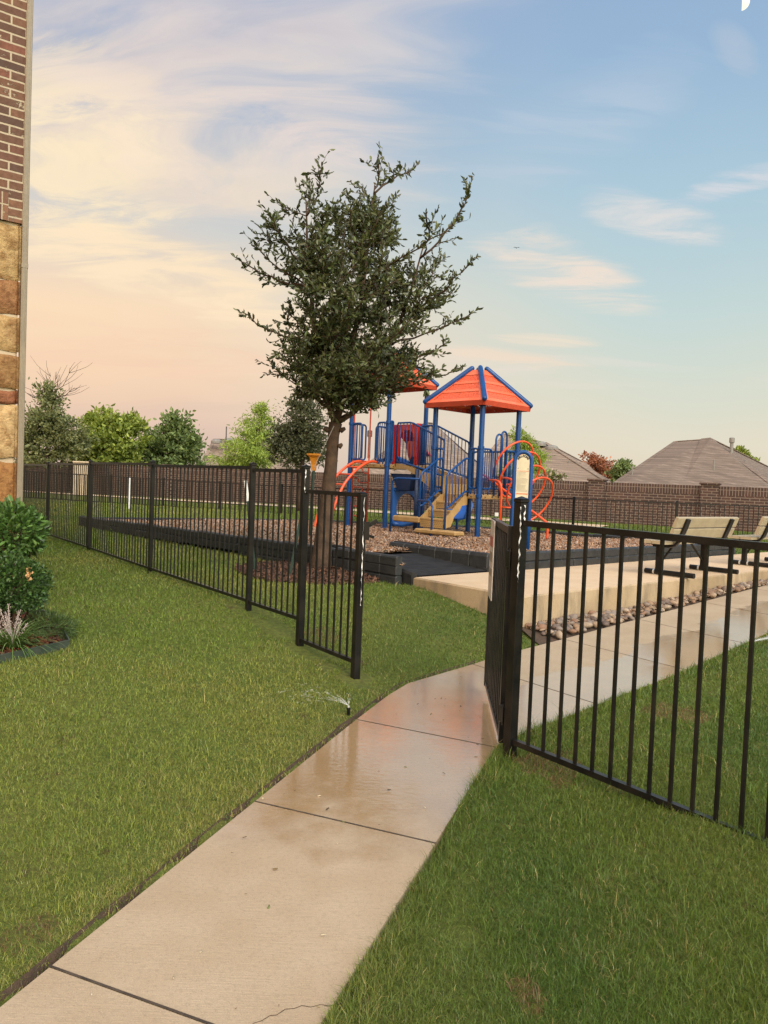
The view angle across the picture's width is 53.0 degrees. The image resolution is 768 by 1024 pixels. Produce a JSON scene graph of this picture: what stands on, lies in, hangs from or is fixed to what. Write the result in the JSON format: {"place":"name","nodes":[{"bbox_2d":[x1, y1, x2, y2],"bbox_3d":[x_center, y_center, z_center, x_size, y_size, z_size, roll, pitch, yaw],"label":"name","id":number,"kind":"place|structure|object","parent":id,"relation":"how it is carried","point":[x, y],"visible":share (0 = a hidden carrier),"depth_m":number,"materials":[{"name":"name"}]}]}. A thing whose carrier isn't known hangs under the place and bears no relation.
{"place":"outdoors","nodes":[
{"label":"outdoors","id":0,"kind":"place"},
{"bbox_2d":[202,426,310,471],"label":"brick house","id":1,"kind":"structure","parent":0,"point":[215,444],"depth_m":50.07,"materials":[{"name":"beige"}]},
{"bbox_2d":[25,490,607,526],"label":"path","id":2,"kind":"structure","parent":0,"point":[487,518],"depth_m":24.88,"materials":[{"name":"concrete"}]},
{"bbox_2d":[0,585,767,1023],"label":"path","id":3,"kind":"structure","parent":0,"point":[330,891],"depth_m":3.09,"materials":[{"name":"concrete"}]},
{"bbox_2d":[91,683,483,1008],"bbox_3d":[-0.082,1.383,3.820,0.926,0.032,4.992,3,2,20],"label":"path debris","id":4,"kind":"object","parent":3,"relation":"on","point":[337,843],"visible":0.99,"depth_m":3.28,"materials":[{"name":"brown wood"}]},
{"bbox_2d":[252,1002,350,1023],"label":"path crack","id":5,"kind":"object","parent":3,"relation":"on","point":[294,1008],"visible":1,"depth_m":2.25,"materials":[{"name":"concrete"}]},
{"bbox_2d":[49,589,765,1023],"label":"path joint","id":6,"kind":"object","parent":3,"relation":"on","point":[299,811],"visible":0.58,"depth_m":2.37,"materials":[{"name":"concrete"}]},
{"bbox_2d":[0,492,767,1023],"bbox_3d":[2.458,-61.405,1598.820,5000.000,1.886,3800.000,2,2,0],"label":"ground","id":7,"kind":"structure","parent":0,"point":[272,626],"depth_m":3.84,"materials":[{"name":"green plant"}]},
{"bbox_2d":[0,0,32,581],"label":"brick building","id":8,"kind":"structure","parent":7,"relation":"on","point":[16,31],"depth_m":6.89,"materials":[{"name":"stone"}]},
{"bbox_2d":[0,612,64,653],"bbox_3d":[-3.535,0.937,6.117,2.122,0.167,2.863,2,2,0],"label":"bed mulch","id":9,"kind":"object","parent":7,"relation":"on","point":[44,640],"visible":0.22,"depth_m":5.96,"materials":[{"name":"brown wood"}]},
{"bbox_2d":[0,495,52,623],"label":"broadleaf shrub","id":10,"kind":"object","parent":9,"relation":"on","point":[31,524],"visible":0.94,"depth_m":6.26,"materials":[{"name":"green plant"}]},
{"bbox_2d":[0,549,54,635],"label":"boxwood shrub","id":11,"kind":"object","parent":9,"relation":"on","point":[27,573],"visible":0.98,"depth_m":5.95,"materials":[{"name":"green plant"}]},
{"bbox_2d":[0,604,65,665],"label":"liriope plant","id":12,"kind":"object","parent":9,"relation":"on","point":[10,639],"visible":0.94,"depth_m":5.72,"materials":[{"name":"green plant"}]},
{"bbox_2d":[0,609,69,662],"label":"bed edging","id":13,"kind":"object","parent":9,"relation":"on","point":[38,650],"visible":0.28,"depth_m":5.74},
{"bbox_2d":[14,608,81,638],"bbox_3d":[-2.703,0.915,6.220,0.518,0.290,0.479,2,2,0],"label":"spreading juniper","id":14,"kind":"object","parent":9,"relation":"on","point":[69,625],"visible":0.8,"depth_m":6.14,"materials":[{"name":"green plant"}]},
{"bbox_2d":[14,357,99,491],"bbox_3d":[-14.219,-3.629,32.917,4.063,5.787,2.866,2,2,0],"label":"oak tree","id":15,"kind":"object","parent":7,"relation":"on","point":[53,423],"visible":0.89,"depth_m":32.58,"materials":[{"name":"green plant"}]},
{"bbox_2d":[72,461,88,493],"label":"stone pier","id":16,"kind":"structure","parent":7,"relation":"on","point":[81,475],"depth_m":32.66,"materials":[{"name":"beige stone"}]},
{"bbox_2d":[79,522,97,528],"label":"border timber","id":17,"kind":"object","parent":7,"relation":"on","point":[92,525],"visible":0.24,"depth_m":16.42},
{"bbox_2d":[51,402,154,465],"bbox_3d":[-12.897,-2.881,35.760,4.701,4.549,3.559,2,2,0],"label":"leafy tree","id":18,"kind":"object","parent":7,"relation":"on","point":[110,431],"visible":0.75,"depth_m":35.29,"materials":[{"name":"green plant"}]},
{"bbox_2d":[99,524,120,532],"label":"border timber","id":19,"kind":"object","parent":7,"relation":"on","point":[110,528],"visible":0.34,"depth_m":15.68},
{"bbox_2d":[92,517,110,525],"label":"border timber","id":20,"kind":"object","parent":19,"relation":"on","point":[101,521],"visible":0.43,"depth_m":16.04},
{"bbox_2d":[128,478,130,508],"bbox_3d":[-7.450,-0.531,22.508,0.052,0.937,0.052,1,2,-22],"label":"marker post","id":21,"kind":"object","parent":7,"relation":"on","point":[129,494],"visible":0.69,"depth_m":22.49,"materials":[{"name":"white plastic"}]},
{"bbox_2d":[122,527,148,536],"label":"border timber","id":22,"kind":"object","parent":7,"relation":"on","point":[134,531],"visible":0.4,"depth_m":14.86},
{"bbox_2d":[110,519,134,528],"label":"border timber","id":23,"kind":"object","parent":22,"relation":"on","point":[123,524],"visible":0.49,"depth_m":15.21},
{"bbox_2d":[153,532,184,542],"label":"border timber","id":24,"kind":"object","parent":7,"relation":"on","point":[169,537],"visible":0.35,"depth_m":13.76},
{"bbox_2d":[130,406,213,465],"bbox_3d":[-10.634,-2.204,38.237,3.860,5.990,3.888,4,3,38],"label":"leafy tree","id":25,"kind":"object","parent":7,"relation":"on","point":[177,440],"visible":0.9,"depth_m":37.40,"materials":[{"name":"green plant"}]},
{"bbox_2d":[23,460,377,678],"bbox_3d":[-4.857,0.035,12.356,0.151,1.744,16.134,1,3,-36],"label":"iron fence","id":26,"kind":"object","parent":7,"relation":"on","point":[363,525],"visible":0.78,"depth_m":7.71,"materials":[{"name":"black metal"}]},
{"bbox_2d":[0,659,478,1000],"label":"soil edge","id":27,"kind":"object","parent":7,"relation":"on","point":[29,976],"visible":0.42,"depth_m":2.90,"materials":[{"name":"brown soil"}]},
{"bbox_2d":[206,399,279,469],"bbox_3d":[-6.091,-2.287,33.987,3.043,5.537,3.967,0,3,-39],"label":"leafy tree","id":28,"kind":"object","parent":7,"relation":"on","point":[258,433],"visible":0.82,"depth_m":33.58,"materials":[{"name":"green plant"}]},
{"bbox_2d":[239,551,281,561],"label":"border timber","id":29,"kind":"object","parent":7,"relation":"on","point":[264,556],"visible":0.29,"depth_m":11.50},
{"bbox_2d":[236,543,259,553],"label":"border timber","id":30,"kind":"object","parent":29,"relation":"on","point":[241,547],"visible":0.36,"depth_m":11.92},
{"bbox_2d":[258,390,330,510],"bbox_3d":[-2.649,-1.862,23.885,2.443,3.852,2.107,2,2,0],"label":"oak tree","id":31,"kind":"object","parent":7,"relation":"on","point":[292,443],"visible":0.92,"depth_m":23.61,"materials":[{"name":"green plant"}]},
{"bbox_2d":[234,559,379,584],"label":"tree mulch","id":32,"kind":"object","parent":7,"relation":"on","point":[346,575],"visible":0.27,"depth_m":9.62,"materials":[{"name":"brown wood"}]},
{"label":"border timber","id":33,"kind":"object","parent":32,"relation":"on","visible":0},
{"bbox_2d":[259,547,307,561],"bbox_3d":[-1.441,0.601,11.195,0.110,0.118,1.210,0,3,-42],"label":"border timber","id":34,"kind":"object","parent":33,"relation":"on","point":[280,552],"visible":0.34,"depth_m":11.20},
{"bbox_2d":[240,535,282,549],"bbox_3d":[-1.850,0.458,11.638,0.110,0.118,1.210,0,3,-42],"label":"border timber","id":35,"kind":"object","parent":34,"relation":"on","point":[269,543],"visible":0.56,"depth_m":11.48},
{"bbox_2d":[346,706,350,715],"bbox_3d":[-0.235,1.326,5.095,0.028,0.089,0.028,2,2,0],"label":"sprinkler head","id":36,"kind":"object","parent":7,"relation":"on","point":[348,708],"visible":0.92,"depth_m":5.09},
{"bbox_2d":[337,566,401,584],"bbox_3d":[-0.223,0.802,9.841,0.110,0.118,1.210,0,3,-42],"label":"border timber","id":37,"kind":"object","parent":7,"relation":"on","point":[392,579],"visible":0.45,"depth_m":9.51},
{"bbox_2d":[307,553,364,570],"bbox_3d":[-0.625,0.657,10.290,0.110,0.118,1.210,0,3,-42],"label":"border timber","id":38,"kind":"object","parent":37,"relation":"on","point":[339,562],"visible":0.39,"depth_m":10.14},
{"bbox_2d":[284,541,334,556],"bbox_3d":[-1.027,0.512,10.740,0.110,0.118,1.210,0,3,-42],"label":"border timber","id":39,"kind":"object","parent":38,"relation":"on","point":[297,548],"visible":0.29,"depth_m":10.87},
{"bbox_2d":[364,561,401,574],"bbox_3d":[-0.015,0.693,9.609,0.110,0.118,0.600,0,3,-42],"label":"border timber","id":40,"kind":"object","parent":37,"relation":"on","point":[383,568],"visible":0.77,"depth_m":9.52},
{"bbox_2d":[335,547,401,565],"bbox_3d":[-0.215,0.562,9.830,0.110,0.118,1.210,0,3,-42],"label":"border timber","id":41,"kind":"object","parent":40,"relation":"on","point":[387,559],"visible":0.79,"depth_m":9.60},
{"bbox_2d":[23,461,767,531],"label":"brick wall","id":42,"kind":"structure","parent":7,"relation":"on","point":[703,493],"depth_m":24.40,"materials":[{"name":"brown brick"}]},
{"bbox_2d":[23,471,767,534],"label":"iron fence","id":43,"kind":"object","parent":7,"relation":"on","point":[574,498],"visible":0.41,"depth_m":21.59,"materials":[{"name":"black metal"}]},
{"bbox_2d":[332,541,489,584],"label":"access ramp","id":44,"kind":"structure","parent":7,"relation":"on","point":[420,559],"depth_m":10.50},
{"bbox_2d":[358,422,489,477],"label":"brick house","id":45,"kind":"structure","parent":7,"relation":"on","point":[378,471],"depth_m":40.60,"materials":[{"name":"beige"}]},
{"bbox_2d":[497,424,555,478],"bbox_3d":[5.972,-0.963,33.134,2.721,5.651,2.612,2,2,0],"label":"cypress tree","id":46,"kind":"object","parent":7,"relation":"on","point":[526,446],"visible":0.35,"depth_m":32.76,"materials":[{"name":"green plant"}]},
{"bbox_2d":[483,434,612,482],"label":"brick house","id":47,"kind":"structure","parent":7,"relation":"on","point":[573,468],"depth_m":41.92,"materials":[{"name":"beige"}]},
{"bbox_2d":[533,468,567,480],"bbox_3d":[6.042,0.059,28.865,1.560,3.460,1.418,2,2,0],"label":"crape myrtle","id":48,"kind":"object","parent":7,"relation":"on","point":[552,474],"visible":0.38,"depth_m":28.50,"materials":[{"name":"green plant"}]},
{"bbox_2d":[413,552,767,630],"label":"concrete pad","id":49,"kind":"object","parent":7,"relation":"on","point":[470,590],"visible":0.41,"depth_m":9.56,"materials":[{"name":"beige concrete"}]},
{"bbox_2d":[525,558,573,569],"bbox_3d":[2.353,0.747,11.145,1.210,0.122,0.110,0,3,-42],"label":"border timber","id":50,"kind":"object","parent":49,"relation":"on","point":[546,563],"visible":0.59,"depth_m":11.07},
{"bbox_2d":[549,548,596,558],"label":"border timber","id":51,"kind":"object","parent":50,"relation":"on","point":[575,553],"visible":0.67,"depth_m":11.52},
{"bbox_2d":[573,556,617,565],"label":"border timber","id":52,"kind":"object","parent":49,"relation":"on","point":[593,560],"visible":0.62,"depth_m":11.87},
{"bbox_2d":[618,553,655,562],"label":"border timber","id":53,"kind":"object","parent":49,"relation":"on","point":[635,557],"visible":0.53,"depth_m":12.71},
{"bbox_2d":[595,547,637,556],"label":"border timber","id":54,"kind":"object","parent":53,"relation":"on","point":[615,551],"visible":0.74,"depth_m":12.29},
{"bbox_2d":[636,546,673,553],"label":"border timber","id":55,"kind":"object","parent":53,"relation":"on","point":[649,549],"visible":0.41,"depth_m":13.00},
{"bbox_2d":[664,551,689,558],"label":"border timber","id":56,"kind":"object","parent":49,"relation":"on","point":[673,555],"visible":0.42,"depth_m":13.59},
{"bbox_2d":[639,517,738,578],"bbox_3d":[4.438,0.473,11.032,1.735,0.832,0.730,0,3,-40],"label":"park bench","id":57,"kind":"object","parent":49,"relation":"on","point":[717,527],"visible":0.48,"depth_m":10.83,"materials":[{"name":"brown wood"}]},
{"bbox_2d":[689,550,720,557],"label":"border timber","id":58,"kind":"object","parent":49,"relation":"on","point":[711,553],"visible":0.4,"depth_m":14.47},
{"bbox_2d":[674,544,700,551],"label":"border timber","id":59,"kind":"object","parent":58,"relation":"on","point":[688,547],"visible":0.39,"depth_m":13.90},
{"bbox_2d":[709,546,734,549],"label":"border timber","id":60,"kind":"object","parent":58,"relation":"on","point":[716,547],"visible":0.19,"depth_m":14.66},
{"bbox_2d":[728,516,767,567],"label":"park bench","id":61,"kind":"object","parent":49,"relation":"on","point":[761,533],"visible":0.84,"depth_m":12.57,"materials":[{"name":"brown wood"}]},
{"bbox_2d":[578,450,616,479],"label":"red leaf tree","id":62,"kind":"object","parent":7,"relation":"on","point":[597,463],"visible":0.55,"depth_m":43.63,"materials":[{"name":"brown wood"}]},
{"bbox_2d":[604,457,635,481],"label":"leafy tree","id":63,"kind":"object","parent":7,"relation":"on","point":[620,468],"visible":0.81,"depth_m":39.73,"materials":[{"name":"green plant"}]},
{"bbox_2d":[502,496,767,842],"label":"iron fence","id":64,"kind":"object","parent":7,"relation":"on","point":[521,522],"visible":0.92,"depth_m":3.71,"materials":[{"name":"black metal"}]},
{"bbox_2d":[484,513,512,742],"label":"iron gate","id":65,"kind":"structure","parent":64,"relation":"attached to","point":[496,645],"depth_m":4.88,"materials":[{"name":"black metal"}]},
{"bbox_2d":[488,519,494,600],"bbox_3d":[0.747,0.327,5.359,0.010,0.542,0.300,2,2,4],"label":"notice sign","id":66,"kind":"object","parent":65,"relation":"attached to","point":[491,559],"visible":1,"depth_m":5.30,"materials":[{"name":"white metal"}]},
{"bbox_2d":[523,584,767,644],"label":"drainage bed","id":67,"kind":"object","parent":7,"relation":"on","point":[540,638],"visible":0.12,"depth_m":8.26,"materials":[{"name":"river rock"}]},
{"bbox_2d":[538,624,546,630],"bbox_3d":[1.669,1.216,8.105,0.110,0.079,0.116,-8,-13,15],"label":"river rock","id":68,"kind":"object","parent":67,"relation":"on","point":[542,626],"visible":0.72,"depth_m":8.06,"materials":[{"name":"brown stone"}]},
{"bbox_2d":[555,630,561,639],"bbox_3d":[1.809,1.268,7.912,0.077,0.081,0.114,5,40,-28],"label":"river rock","id":69,"kind":"object","parent":67,"relation":"on","point":[558,634],"visible":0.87,"depth_m":7.89,"materials":[{"name":"beige stone"}]},
{"bbox_2d":[555,626,562,630],"bbox_3d":[1.847,1.230,8.097,0.094,0.057,0.080,5,8,-32],"label":"river rock","id":70,"kind":"object","parent":67,"relation":"on","point":[557,628],"visible":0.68,"depth_m":8.07,"materials":[{"name":"grey stone"}]},
{"bbox_2d":[556,619,562,624],"bbox_3d":[1.892,1.194,8.319,0.078,0.079,0.098,-24,8,24],"label":"river rock","id":71,"kind":"object","parent":67,"relation":"on","point":[559,621],"visible":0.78,"depth_m":8.29,"materials":[{"name":"grey stone"}]},
{"bbox_2d":[569,629,576,633],"bbox_3d":[1.984,1.254,8.091,0.089,0.049,0.066,3,0,40],"label":"river rock","id":72,"kind":"object","parent":67,"relation":"on","point":[573,631],"visible":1,"depth_m":8.07,"materials":[{"name":"brown stone"}]},
{"bbox_2d":[569,614,577,618],"bbox_3d":[2.117,1.177,8.606,0.098,0.068,0.099,-14,14,11],"label":"river rock","id":73,"kind":"object","parent":67,"relation":"on","point":[573,616],"visible":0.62,"depth_m":8.58,"materials":[{"name":"grey stone"}]},
{"bbox_2d":[584,622,592,628],"bbox_3d":[2.195,1.231,8.361,0.147,0.070,0.086,-7,-25,23],"label":"river rock","id":74,"kind":"object","parent":67,"relation":"on","point":[587,625],"visible":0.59,"depth_m":8.32,"materials":[{"name":"beige stone"}]},
{"bbox_2d":[602,621,608,625],"bbox_3d":[2.456,1.237,8.526,0.084,0.058,0.114,-2,3,18],"label":"river rock","id":75,"kind":"object","parent":67,"relation":"on","point":[605,623],"visible":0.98,"depth_m":8.49,"materials":[{"name":"brown stone"}]},
{"bbox_2d":[530,579,767,629],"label":"drainage gravel","id":76,"kind":"structure","parent":67,"relation":"on","point":[717,592],"depth_m":10.11,"materials":[{"name":"brown stone"}]},
{"bbox_2d":[709,593,715,597],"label":"river rock","id":77,"kind":"object","parent":67,"relation":"on","point":[712,595],"visible":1,"depth_m":10.49,"materials":[{"name":"beige stone"}]},
{"bbox_2d":[613,437,767,487],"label":"brick house","id":78,"kind":"structure","parent":7,"relation":"on","point":[690,462],"depth_m":38.52,"materials":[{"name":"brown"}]},
{"bbox_2d":[733,445,759,460],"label":"leafy tree","id":79,"kind":"object","parent":7,"relation":"on","point":[741,449],"visible":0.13,"depth_m":61.58,"materials":[{"name":"green plant"}]},
{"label":"tree bed soil","id":80,"kind":"structure","parent":7,"relation":"on","visible":0},
{"bbox_2d":[244,481,254,569],"bbox_3d":[-1.720,0.236,9.920,0.213,1.281,0.038,2,2,0],"label":"tree stake","id":81,"kind":"object","parent":80,"relation":"on","point":[247,496],"visible":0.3,"depth_m":9.90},
{"bbox_2d":[289,426,333,574],"bbox_3d":[-0.919,-0.030,9.532,0.537,2.098,0.070,2,2,-10],"label":"tree stake","id":82,"kind":"object","parent":80,"relation":"on","point":[291,564],"visible":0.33,"depth_m":9.52,"materials":[{"name":"metal"}]},
{"bbox_2d":[230,142,483,567],"bbox_3d":[-0.406,-1.997,10.165,3.414,5.790,3.025,2,2,0],"label":"oak tree","id":83,"kind":"object","parent":80,"relation":"on","point":[340,378],"visible":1,"depth_m":9.76,"materials":[{"name":"green plant"}]},
{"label":"border timber","id":84,"kind":"object","parent":7,"relation":"on","visible":0},
{"bbox_2d":[593,534,619,538],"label":"border timber","id":85,"kind":"object","parent":84,"relation":"on","point":[607,536],"visible":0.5,"depth_m":17.22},
{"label":"border timber","id":86,"kind":"object","parent":7,"relation":"on","visible":0},
{"bbox_2d":[549,531,592,537],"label":"border timber","id":87,"kind":"object","parent":86,"relation":"on","point":[573,534],"visible":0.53,"depth_m":17.82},
{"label":"border timber","id":88,"kind":"object","parent":7,"relation":"on","visible":0},
{"bbox_2d":[177,518,223,519],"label":"border timber","id":89,"kind":"object","parent":88,"relation":"on","point":[199,518],"visible":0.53,"depth_m":18.63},
{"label":"border timber","id":90,"kind":"object","parent":7,"relation":"on","visible":0},
{"bbox_2d":[97,517,125,519],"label":"border timber","id":91,"kind":"object","parent":90,"relation":"on","point":[113,518],"visible":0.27,"depth_m":17.40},
{"bbox_2d":[125,517,176,519],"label":"border timber","id":92,"kind":"object","parent":90,"relation":"on","point":[148,518],"visible":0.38,"depth_m":17.87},
{"bbox_2d":[15,0,767,472],"label":"sky","id":93,"kind":"structure","parent":0,"point":[621,146],"materials":[{"name":"blue"}]},
{"bbox_2d":[104,518,679,565],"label":"mulch ground","id":94,"kind":"structure","parent":0,"point":[376,552],"depth_m":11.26,"materials":[{"name":"brown wood"}]},
{"bbox_2d":[136,522,163,532],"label":"border timber","id":95,"kind":"object","parent":94,"relation":"on","point":[148,527],"visible":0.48,"depth_m":14.47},
{"bbox_2d":[181,536,216,547],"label":"border timber","id":96,"kind":"object","parent":94,"relation":"on","point":[208,542],"visible":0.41,"depth_m":12.94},
{"bbox_2d":[166,526,199,537],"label":"border timber","id":97,"kind":"object","parent":96,"relation":"on","point":[184,531],"visible":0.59,"depth_m":13.43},
{"bbox_2d":[216,540,236,550],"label":"border timber","id":98,"kind":"object","parent":94,"relation":"on","point":[226,545],"visible":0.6,"depth_m":12.34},
{"bbox_2d":[199,530,237,542],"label":"border timber","id":99,"kind":"object","parent":98,"relation":"on","point":[217,536],"visible":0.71,"depth_m":12.51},
{"bbox_2d":[307,453,320,534],"bbox_3d":[-1.262,-0.260,13.602,0.236,1.541,0.236,2,2,0],"label":"toy funnel","id":100,"kind":"object","parent":94,"relation":"on","point":[314,457],"visible":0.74,"depth_m":13.56,"materials":[{"name":"orange plastic"}]},
{"bbox_2d":[314,350,553,538],"bbox_3d":[0.781,-1.559,16.862,4.159,4.440,5.576,1,2,-20],"label":"play structure","id":101,"kind":"object","parent":94,"relation":"on","point":[487,394],"visible":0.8,"depth_m":16.32,"materials":[{"name":"blue plastic"}]},
{"bbox_2d":[510,450,533,549],"bbox_3d":[2.177,-0.131,12.201,0.326,1.702,0.066,3,2,8],"label":"welcome sign","id":102,"kind":"object","parent":94,"relation":"on","point":[522,475],"visible":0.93,"depth_m":12.17,"materials":[{"name":"white plastic"}]},
{"bbox_2d":[721,549,735,554],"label":"border timber","id":103,"kind":"object","parent":94,"relation":"on","point":[724,551],"visible":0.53,"depth_m":14.91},
{"bbox_2d":[742,0,749,10],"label":"moon","id":104,"kind":"object","parent":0,"point":[745,4],"visible":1,"depth_m":1453.08,"materials":[{"name":"grey"}]},
{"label":"border timber","id":105,"kind":"object","parent":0,"visible":0},
{"bbox_2d":[526,550,548,560],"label":"border timber","id":106,"kind":"object","parent":105,"relation":"on","point":[543,555],"visible":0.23,"depth_m":10.93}
]}

